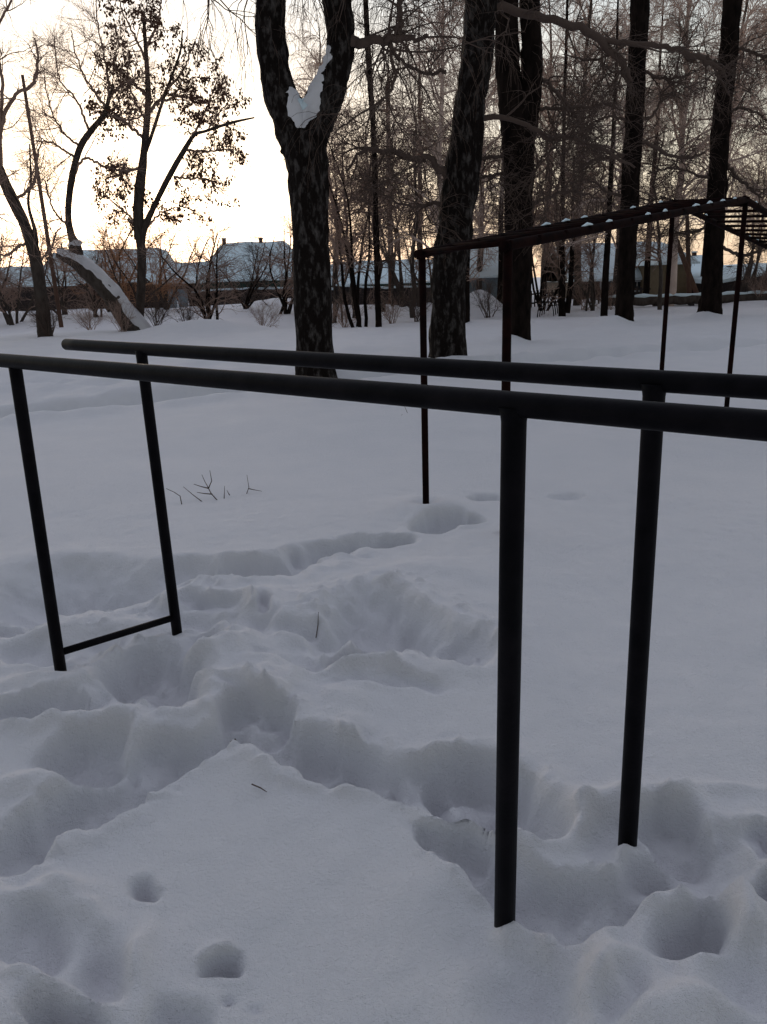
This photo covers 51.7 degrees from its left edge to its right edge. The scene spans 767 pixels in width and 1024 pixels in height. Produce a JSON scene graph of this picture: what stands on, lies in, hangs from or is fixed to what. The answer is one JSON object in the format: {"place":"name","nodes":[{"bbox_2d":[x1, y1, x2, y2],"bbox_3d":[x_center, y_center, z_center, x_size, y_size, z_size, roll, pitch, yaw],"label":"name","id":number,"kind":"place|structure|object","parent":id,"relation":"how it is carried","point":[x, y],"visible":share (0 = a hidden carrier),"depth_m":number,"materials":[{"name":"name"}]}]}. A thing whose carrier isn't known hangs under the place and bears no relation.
{"place":"outdoors","nodes":[
{"label":"outdoors","id":0,"kind":"place"},
{"bbox_2d":[0,277,766,1023],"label":"snow ground","id":1,"kind":"structure","parent":0,"point":[164,859],"depth_m":2.99,"materials":[{"name":"white snow"}]},
{"bbox_2d":[0,222,26,304],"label":"bare tree","id":2,"kind":"object","parent":1,"relation":"on","point":[8,265],"visible":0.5,"depth_m":40.22,"materials":[{"name":"brown plant"}]},
{"bbox_2d":[0,4,44,269],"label":"birch","id":3,"kind":"object","parent":1,"relation":"on","point":[5,179],"visible":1,"depth_m":23.12,"materials":[{"name":"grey plant"}]},
{"bbox_2d":[0,209,64,324],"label":"bare tree","id":4,"kind":"object","parent":1,"relation":"on","point":[8,316],"visible":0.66,"depth_m":36.81,"materials":[{"name":"brown plant"}]},
{"bbox_2d":[0,266,74,288],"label":"snowy shed","id":5,"kind":"structure","parent":1,"relation":"on","point":[31,284],"depth_m":53.26,"materials":[{"name":"wood"}]},
{"bbox_2d":[21,75,63,326],"bbox_3d":[-14.424,-12.725,33.652,0.308,10.498,0.194,-2,16,0],"label":"utility pole","id":6,"kind":"object","parent":1,"relation":"on","point":[54,283],"visible":0.55,"depth_m":33.92,"materials":[{"name":"brown wood"}]},
{"bbox_2d":[20,295,72,336],"bbox_3d":[-11.234,-6.510,26.339,1.681,1.483,2.205,-10,18,-27],"label":"bush","id":7,"kind":"object","parent":1,"relation":"on","point":[44,319],"visible":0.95,"depth_m":26.20,"materials":[{"name":"brown plant"}]},
{"bbox_2d":[0,0,94,337],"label":"slanting tree","id":8,"kind":"object","parent":1,"relation":"on","point":[38,274],"visible":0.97,"depth_m":25.35,"materials":[{"name":"brown plant"}]},
{"bbox_2d":[1,222,105,314],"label":"bare tree","id":9,"kind":"object","parent":1,"relation":"on","point":[61,291],"visible":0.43,"depth_m":39.93,"materials":[{"name":"brown plant"}]},
{"bbox_2d":[1,285,161,310],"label":"board fence","id":10,"kind":"object","parent":1,"relation":"on","point":[27,294],"visible":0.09,"depth_m":46.69,"materials":[{"name":"brown wood"}]},
{"bbox_2d":[59,300,108,329],"bbox_3d":[-11.931,-7.923,32.014,2.005,1.348,1.528,-10,19,-27],"label":"bush","id":11,"kind":"object","parent":1,"relation":"on","point":[89,320],"visible":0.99,"depth_m":31.99,"materials":[{"name":"brown plant"}]},
{"bbox_2d":[54,241,123,316],"bbox_3d":[-14.048,-11.219,38.265,3.030,3.996,5.358,-5,17,-10],"label":"bush","id":12,"kind":"object","parent":1,"relation":"on","point":[88,294],"visible":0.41,"depth_m":38.17,"materials":[{"name":"brown plant"}]},
{"bbox_2d":[3,0,190,330],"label":"toppled tree","id":13,"kind":"object","parent":1,"relation":"on","point":[98,280],"visible":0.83,"depth_m":27.63,"materials":[{"name":"brown plant"}]},
{"bbox_2d":[44,247,173,286],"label":"long barn","id":14,"kind":"structure","parent":1,"relation":"on","point":[134,251],"depth_m":65.05,"materials":[{"name":"blue"}]},
{"bbox_2d":[44,203,182,311],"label":"bare tree","id":15,"kind":"object","parent":1,"relation":"on","point":[117,258],"visible":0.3,"depth_m":41.24,"materials":[{"name":"brown plant"}]},
{"bbox_2d":[98,298,136,331],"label":"bush","id":16,"kind":"object","parent":1,"relation":"on","point":[117,319],"visible":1,"depth_m":28.53,"materials":[{"name":"brown plant"}]},
{"bbox_2d":[84,219,198,311],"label":"bare tree","id":17,"kind":"object","parent":1,"relation":"on","point":[120,280],"visible":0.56,"depth_m":37.72,"materials":[{"name":"brown plant"}]},
{"bbox_2d":[130,283,182,325],"bbox_3d":[-8.427,-7.609,29.226,2.070,1.875,2.079,-5,17,-9],"label":"bush","id":18,"kind":"object","parent":1,"relation":"on","point":[155,313],"visible":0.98,"depth_m":29.20,"materials":[{"name":"brown plant"}]},
{"bbox_2d":[109,214,211,309],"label":"bare tree","id":19,"kind":"object","parent":1,"relation":"on","point":[159,282],"visible":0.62,"depth_m":41.19,"materials":[{"name":"brown plant"}]},
{"bbox_2d":[81,0,254,316],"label":"leafy tree","id":20,"kind":"object","parent":1,"relation":"on","point":[139,224],"visible":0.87,"depth_m":28.17,"materials":[{"name":"brown plant"}]},
{"bbox_2d":[165,291,202,321],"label":"bush","id":21,"kind":"object","parent":1,"relation":"on","point":[188,316],"visible":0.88,"depth_m":32.00,"materials":[{"name":"brown plant"}]},
{"bbox_2d":[162,261,207,300],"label":"annex","id":22,"kind":"object","parent":1,"relation":"on","point":[190,272],"visible":0.1,"depth_m":58.71,"materials":[{"name":"blue"}]},
{"bbox_2d":[138,208,254,319],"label":"bare tree","id":23,"kind":"object","parent":1,"relation":"on","point":[208,301],"visible":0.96,"depth_m":31.35,"materials":[{"name":"brown plant"}]},
{"bbox_2d":[194,473,216,499],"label":"twig","id":24,"kind":"object","parent":1,"relation":"on","point":[207,487],"visible":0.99,"depth_m":5.98,"materials":[{"name":"brown plant"}]},
{"bbox_2d":[189,224,292,308],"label":"bare tree","id":25,"kind":"object","parent":1,"relation":"on","point":[248,303],"visible":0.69,"depth_m":40.18,"materials":[{"name":"brown plant"}]},
{"bbox_2d":[201,237,291,298],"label":"hipped house","id":26,"kind":"structure","parent":1,"relation":"on","point":[242,252],"depth_m":56.80,"materials":[{"name":"grey"}]},
{"bbox_2d":[192,287,332,305],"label":"board fence","id":27,"kind":"object","parent":1,"relation":"on","point":[246,290],"visible":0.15,"depth_m":46.71,"materials":[{"name":"brown wood"}]},
{"bbox_2d":[152,276,200,307],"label":"yard gate","id":28,"kind":"structure","parent":27,"relation":"attached to","point":[181,296],"depth_m":46.57,"materials":[{"name":"blue"}]},
{"bbox_2d":[245,298,283,327],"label":"bush","id":29,"kind":"object","parent":1,"relation":"on","point":[263,318],"visible":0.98,"depth_m":31.10,"materials":[{"name":"brown plant"}]},
{"bbox_2d":[247,206,335,313],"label":"bare tree","id":30,"kind":"object","parent":1,"relation":"on","point":[285,294],"visible":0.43,"depth_m":38.09,"materials":[{"name":"brown plant"}]},
{"bbox_2d":[268,1,369,287],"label":"birch","id":31,"kind":"object","parent":1,"relation":"on","point":[310,67],"visible":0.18,"depth_m":44.31,"materials":[{"name":"brown plant"}]},
{"bbox_2d":[118,0,563,377],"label":"forked birch","id":32,"kind":"object","parent":1,"relation":"on","point":[303,128],"visible":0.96,"depth_m":12.09,"materials":[{"name":"brown plant"}]},
{"bbox_2d":[332,284,372,326],"bbox_3d":[-1.471,-7.752,29.892,2.342,1.707,1.995,3,17,17],"label":"bush","id":33,"kind":"object","parent":1,"relation":"on","point":[340,319],"visible":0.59,"depth_m":30.10,"materials":[{"name":"brown plant"}]},
{"bbox_2d":[326,102,392,317],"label":"bare tree","id":34,"kind":"object","parent":1,"relation":"on","point":[363,272],"visible":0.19,"depth_m":34.29,"materials":[{"name":"brown plant"}]},
{"bbox_2d":[328,187,395,322],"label":"bare tree","id":35,"kind":"object","parent":1,"relation":"on","point":[335,278],"visible":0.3,"depth_m":32.47,"materials":[{"name":"brown plant"}]},
{"bbox_2d":[326,103,402,327],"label":"bare tree","id":36,"kind":"object","parent":1,"relation":"on","point":[348,246],"visible":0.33,"depth_m":27.73,"materials":[{"name":"brown plant"}]},
{"bbox_2d":[330,0,417,326],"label":"slim tree","id":37,"kind":"object","parent":1,"relation":"on","point":[377,257],"visible":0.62,"depth_m":25.64,"materials":[{"name":"brown plant"}]},
{"bbox_2d":[329,73,429,311],"bbox_3d":[-0.530,-14.504,37.125,5.571,10.793,5.215,-9,18,-22],"label":"bare tree","id":38,"kind":"object","parent":1,"relation":"on","point":[381,293],"visible":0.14,"depth_m":36.84,"materials":[{"name":"brown plant"}]},
{"bbox_2d":[330,259,432,294],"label":"grey house","id":39,"kind":"structure","parent":1,"relation":"on","point":[384,281],"depth_m":59.87,"materials":[{"name":"blue"}]},
{"bbox_2d":[329,105,434,306],"bbox_3d":[-0.111,-14.807,39.550,5.971,9.656,9.101,-4,17,-8],"label":"bare tree","id":40,"kind":"object","parent":1,"relation":"on","point":[399,285],"visible":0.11,"depth_m":39.62,"materials":[{"name":"brown plant"}]},
{"bbox_2d":[0,339,766,927],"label":"parallel bars","id":41,"kind":"object","parent":1,"relation":"on","point":[652,415],"visible":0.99,"depth_m":1.95,"materials":[{"name":"paint"}]},
{"bbox_2d":[335,284,431,305],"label":"board fence","id":42,"kind":"object","parent":1,"relation":"on","point":[361,295],"visible":0.21,"depth_m":46.25,"materials":[{"name":"brown wood"}]},
{"bbox_2d":[378,83,392,304],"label":"utility pole","id":43,"kind":"object","parent":1,"relation":"on","point":[389,281],"visible":0.16,"depth_m":43.05,"materials":[{"name":"brown wood"}]},
{"bbox_2d":[15,128,349,181],"bbox_3d":[-12.140,-16.401,34.468,28.774,3.886,0.014,-11,19,-29],"label":"power line","id":44,"kind":"object","parent":43,"relation":"attached to","point":[159,177],"visible":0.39,"depth_m":35.96,"materials":[{"name":"brown"}]},
{"bbox_2d":[4,109,364,164],"bbox_3d":[-12.067,-17.001,34.292,28.643,3.759,0.014,-11,19,-29],"label":"power line","id":45,"kind":"object","parent":43,"relation":"attached to","point":[172,160],"visible":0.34,"depth_m":35.92,"materials":[{"name":"brown"}]},
{"bbox_2d":[351,24,429,285],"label":"larch","id":46,"kind":"object","parent":1,"relation":"on","point":[387,75],"visible":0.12,"depth_m":43.33,"materials":[{"name":"grey plant"}]},
{"bbox_2d":[370,294,411,323],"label":"bush","id":47,"kind":"object","parent":1,"relation":"on","point":[387,308],"visible":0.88,"depth_m":31.92,"materials":[{"name":"brown plant"}]},
{"bbox_2d":[357,86,451,317],"bbox_3d":[1.389,-12.514,32.523,4.945,9.611,4.763,2,17,14],"label":"bare tree","id":48,"kind":"object","parent":1,"relation":"on","point":[414,233],"visible":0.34,"depth_m":32.30,"materials":[{"name":"brown plant"}]},
{"bbox_2d":[396,279,431,321],"bbox_3d":[1.286,-8.286,30.860,2.070,1.875,2.079,9,20,33],"label":"bush","id":49,"kind":"object","parent":1,"relation":"on","point":[415,305],"visible":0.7,"depth_m":30.76,"materials":[{"name":"brown plant"}]},
{"bbox_2d":[386,0,456,305],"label":"larch","id":50,"kind":"object","parent":1,"relation":"on","point":[419,234],"visible":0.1,"depth_m":40.22,"materials":[{"name":"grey plant"}]},
{"bbox_2d":[386,175,499,302],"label":"bare tree","id":51,"kind":"object","parent":1,"relation":"on","point":[417,262],"visible":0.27,"depth_m":35.86,"materials":[{"name":"brown plant"}]},
{"bbox_2d":[359,0,533,265],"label":"birch","id":52,"kind":"object","parent":1,"relation":"on","point":[440,100],"visible":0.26,"depth_m":30.08,"materials":[{"name":"brown plant"}]},
{"bbox_2d":[405,64,498,265],"bbox_3d":[3.701,-15.483,38.453,6.078,11.712,4.184,-7,17,-17],"label":"bare tree","id":53,"kind":"object","parent":1,"relation":"on","point":[448,103],"visible":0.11,"depth_m":37.86,"materials":[{"name":"brown plant"}]},
{"bbox_2d":[419,3,500,322],"bbox_3d":[2.421,-11.823,24.011,2.723,12.670,2.717,10,20,35],"label":"slim tree","id":54,"kind":"object","parent":1,"relation":"on","point":[467,291],"visible":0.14,"depth_m":25.14,"materials":[{"name":"brown plant"}]},
{"bbox_2d":[422,0,540,289],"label":"birch","id":55,"kind":"object","parent":1,"relation":"on","point":[479,287],"visible":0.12,"depth_m":41.39,"materials":[{"name":"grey plant"}]},
{"bbox_2d":[469,247,497,298],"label":"blue grey shed","id":56,"kind":"structure","parent":1,"relation":"on","point":[491,272],"depth_m":44.26,"materials":[{"name":"blue"}]},
{"bbox_2d":[469,278,502,317],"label":"bush","id":57,"kind":"object","parent":1,"relation":"on","point":[488,306],"visible":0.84,"depth_m":31.89,"materials":[{"name":"brown plant"}]},
{"bbox_2d":[473,4,545,302],"bbox_3d":[4.823,-15.352,34.265,4.406,13.832,4.357,7,19,28],"label":"larch","id":58,"kind":"object","parent":1,"relation":"on","point":[500,274],"visible":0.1,"depth_m":34.90,"materials":[{"name":"brown plant"}]},
{"bbox_2d":[482,112,568,264],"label":"bare tree","id":59,"kind":"object","parent":1,"relation":"on","point":[534,196],"visible":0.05,"depth_m":39.04,"materials":[{"name":"brown plant"}]},
{"bbox_2d":[419,0,659,339],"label":"forked tree","id":60,"kind":"object","parent":1,"relation":"on","point":[531,41],"visible":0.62,"depth_m":17.65,"materials":[{"name":"brown plant"}]},
{"bbox_2d":[531,289,557,306],"bbox_3d":[7.882,-10.339,39.273,2.608,1.339,0.089,-8,18,-22],"label":"picket fence","id":61,"kind":"object","parent":1,"relation":"on","point":[552,292],"visible":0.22,"depth_m":39.20,"materials":[{"name":"wood"}]},
{"bbox_2d":[327,0,766,357],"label":"leaning birch","id":62,"kind":"object","parent":1,"relation":"on","point":[447,333],"visible":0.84,"depth_m":14.38,"materials":[{"name":"black plant"}]},
{"bbox_2d":[537,294,557,316],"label":"climbing arch","id":63,"kind":"structure","parent":1,"relation":"on","point":[545,296],"depth_m":32.92,"materials":[{"name":"paint"}]},
{"bbox_2d":[486,0,609,296],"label":"birch","id":64,"kind":"object","parent":1,"relation":"on","point":[551,95],"visible":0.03,"depth_m":46.06,"materials":[{"name":"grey plant"}]},
{"bbox_2d":[486,49,620,271],"bbox_3d":[7.544,-13.525,33.404,5.513,10.674,4.796,-8,18,-20],"label":"bare tree","id":65,"kind":"object","parent":1,"relation":"on","point":[543,130],"visible":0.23,"depth_m":32.99,"materials":[{"name":"brown plant"}]},
{"bbox_2d":[533,0,605,317],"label":"slim tree","id":66,"kind":"object","parent":1,"relation":"on","point":[564,307],"visible":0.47,"depth_m":31.24,"materials":[{"name":"brown plant"}]},
{"bbox_2d":[532,171,618,310],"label":"bare tree","id":67,"kind":"object","parent":1,"relation":"on","point":[592,287],"visible":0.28,"depth_m":34.24,"materials":[{"name":"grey plant"}]},
{"bbox_2d":[532,146,620,310],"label":"bare tree","id":68,"kind":"object","parent":1,"relation":"on","point":[537,296],"visible":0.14,"depth_m":36.33,"materials":[{"name":"brown plant"}]},
{"bbox_2d":[503,0,661,305],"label":"birch","id":69,"kind":"object","parent":1,"relation":"on","point":[576,267],"visible":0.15,"depth_m":36.07,"materials":[{"name":"brown plant"}]},
{"bbox_2d":[414,195,766,503],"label":"overhead ladder","id":70,"kind":"object","parent":1,"relation":"on","point":[507,243],"visible":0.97,"depth_m":5.77,"materials":[{"name":"brown metal"}]},
{"bbox_2d":[572,273,614,309],"bbox_3d":[9.345,-9.937,35.706,2.384,1.818,1.942,5,18,21],"label":"bush","id":71,"kind":"object","parent":1,"relation":"on","point":[581,296],"visible":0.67,"depth_m":35.67,"materials":[{"name":"brown plant"}]},
{"bbox_2d":[547,241,665,298],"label":"village house","id":72,"kind":"structure","parent":1,"relation":"on","point":[638,279],"depth_m":49.17,"materials":[{"name":"blue"}]},
{"bbox_2d":[634,280,640,291],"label":"window","id":73,"kind":"structure","parent":72,"relation":"in","point":[637,282],"depth_m":48.13,"materials":[{"name":"grey glass"}]},
{"bbox_2d":[559,0,662,315],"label":"larch","id":74,"kind":"object","parent":1,"relation":"on","point":[605,285],"visible":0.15,"depth_m":29.65,"materials":[{"name":"brown plant"}]},
{"bbox_2d":[586,279,635,309],"bbox_3d":[10.209,-9.808,35.814,2.061,1.444,1.650,-13,20,-35],"label":"bush","id":75,"kind":"object","parent":1,"relation":"on","point":[610,291],"visible":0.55,"depth_m":35.80,"materials":[{"name":"brown plant"}]},
{"bbox_2d":[557,0,675,293],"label":"birch","id":76,"kind":"object","parent":1,"relation":"on","point":[616,249],"visible":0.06,"depth_m":41.68,"materials":[{"name":"brown plant"}]},
{"bbox_2d":[590,286,650,303],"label":"picket fence","id":77,"kind":"object","parent":1,"relation":"on","point":[640,289],"visible":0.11,"depth_m":41.54,"materials":[{"name":"wood"}]},
{"bbox_2d":[533,0,729,320],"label":"dark tree","id":78,"kind":"object","parent":1,"relation":"on","point":[630,188],"visible":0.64,"depth_m":21.98,"materials":[{"name":"brown plant"}]},
{"bbox_2d":[605,0,699,293],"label":"larch","id":79,"kind":"object","parent":1,"relation":"on","point":[646,284],"visible":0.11,"depth_m":37.87,"materials":[{"name":"brown plant"}]},
{"bbox_2d":[609,108,711,309],"bbox_3d":[11.051,-11.851,31.620,4.144,7.985,2.852,9,19,31],"label":"bare tree","id":80,"kind":"object","parent":1,"relation":"on","point":[644,251],"visible":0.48,"depth_m":31.75,"materials":[{"name":"brown plant"}]},
{"bbox_2d":[636,245,699,294],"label":"ochre house","id":81,"kind":"structure","parent":1,"relation":"on","point":[681,281],"depth_m":44.75,"materials":[{"name":"brown"}]},
{"bbox_2d":[608,290,766,306],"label":"insulated pipe","id":82,"kind":"object","parent":1,"relation":"on","point":[690,299],"visible":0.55,"depth_m":36.68,"materials":[{"name":"grey metal"}]},
{"bbox_2d":[678,215,698,292],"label":"tree","id":83,"kind":"object","parent":1,"relation":"on","point":[690,284],"visible":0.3,"depth_m":39.62,"materials":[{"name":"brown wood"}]},
{"bbox_2d":[615,0,766,313],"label":"dark tree","id":84,"kind":"object","parent":1,"relation":"on","point":[714,249],"visible":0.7,"depth_m":24.22,"materials":[{"name":"brown plant"}]},
{"bbox_2d":[627,0,766,305],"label":"birch","id":85,"kind":"object","parent":1,"relation":"on","point":[679,5],"visible":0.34,"depth_m":33.76,"materials":[{"name":"brown plant"}]},
{"bbox_2d":[691,251,727,273],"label":"snowy cottage","id":86,"kind":"structure","parent":1,"relation":"on","point":[695,268],"depth_m":55.02,"materials":[{"name":"blue"}]},
{"bbox_2d":[665,1,755,276],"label":"larch","id":87,"kind":"object","parent":1,"relation":"on","point":[712,27],"visible":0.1,"depth_m":41.34,"materials":[{"name":"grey plant"}]},
{"bbox_2d":[667,0,766,248],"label":"birch","id":88,"kind":"object","parent":1,"relation":"on","point":[746,6],"visible":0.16,"depth_m":42.86,"materials":[{"name":"brown plant"}]},
{"bbox_2d":[692,263,766,292],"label":"lean to shed","id":89,"kind":"object","parent":1,"relation":"on","point":[728,277],"visible":0.09,"depth_m":41.99,"materials":[{"name":"blue"}]},
{"bbox_2d":[697,0,766,290],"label":"birch","id":90,"kind":"object","parent":1,"relation":"on","point":[763,12],"visible":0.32,"depth_m":35.73,"materials":[{"name":"brown plant"}]},
{"bbox_2d":[725,131,766,291],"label":"bare tree","id":91,"kind":"object","parent":1,"relation":"on","point":[758,259],"visible":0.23,"depth_m":39.32,"materials":[{"name":"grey plant"}]},
{"bbox_2d":[726,107,766,224],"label":"bare tree","id":92,"kind":"object","parent":1,"relation":"on","point":[762,200],"visible":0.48,"depth_m":33.78,"materials":[{"name":"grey plant"}]},
{"bbox_2d":[730,24,766,227],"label":"birch","id":93,"kind":"object","parent":1,"relation":"on","point":[760,141],"visible":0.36,"depth_m":27.86,"materials":[{"name":"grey plant"}]},
{"bbox_2d":[742,266,766,296],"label":"bush","id":94,"kind":"object","parent":1,"relation":"on","point":[759,286],"visible":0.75,"depth_m":36.54,"materials":[{"name":"brown plant"}]},
{"bbox_2d":[0,0,766,276],"label":"sky","id":95,"kind":"structure","parent":0,"point":[261,189],"materials":[{"name":"white"}]}
]}

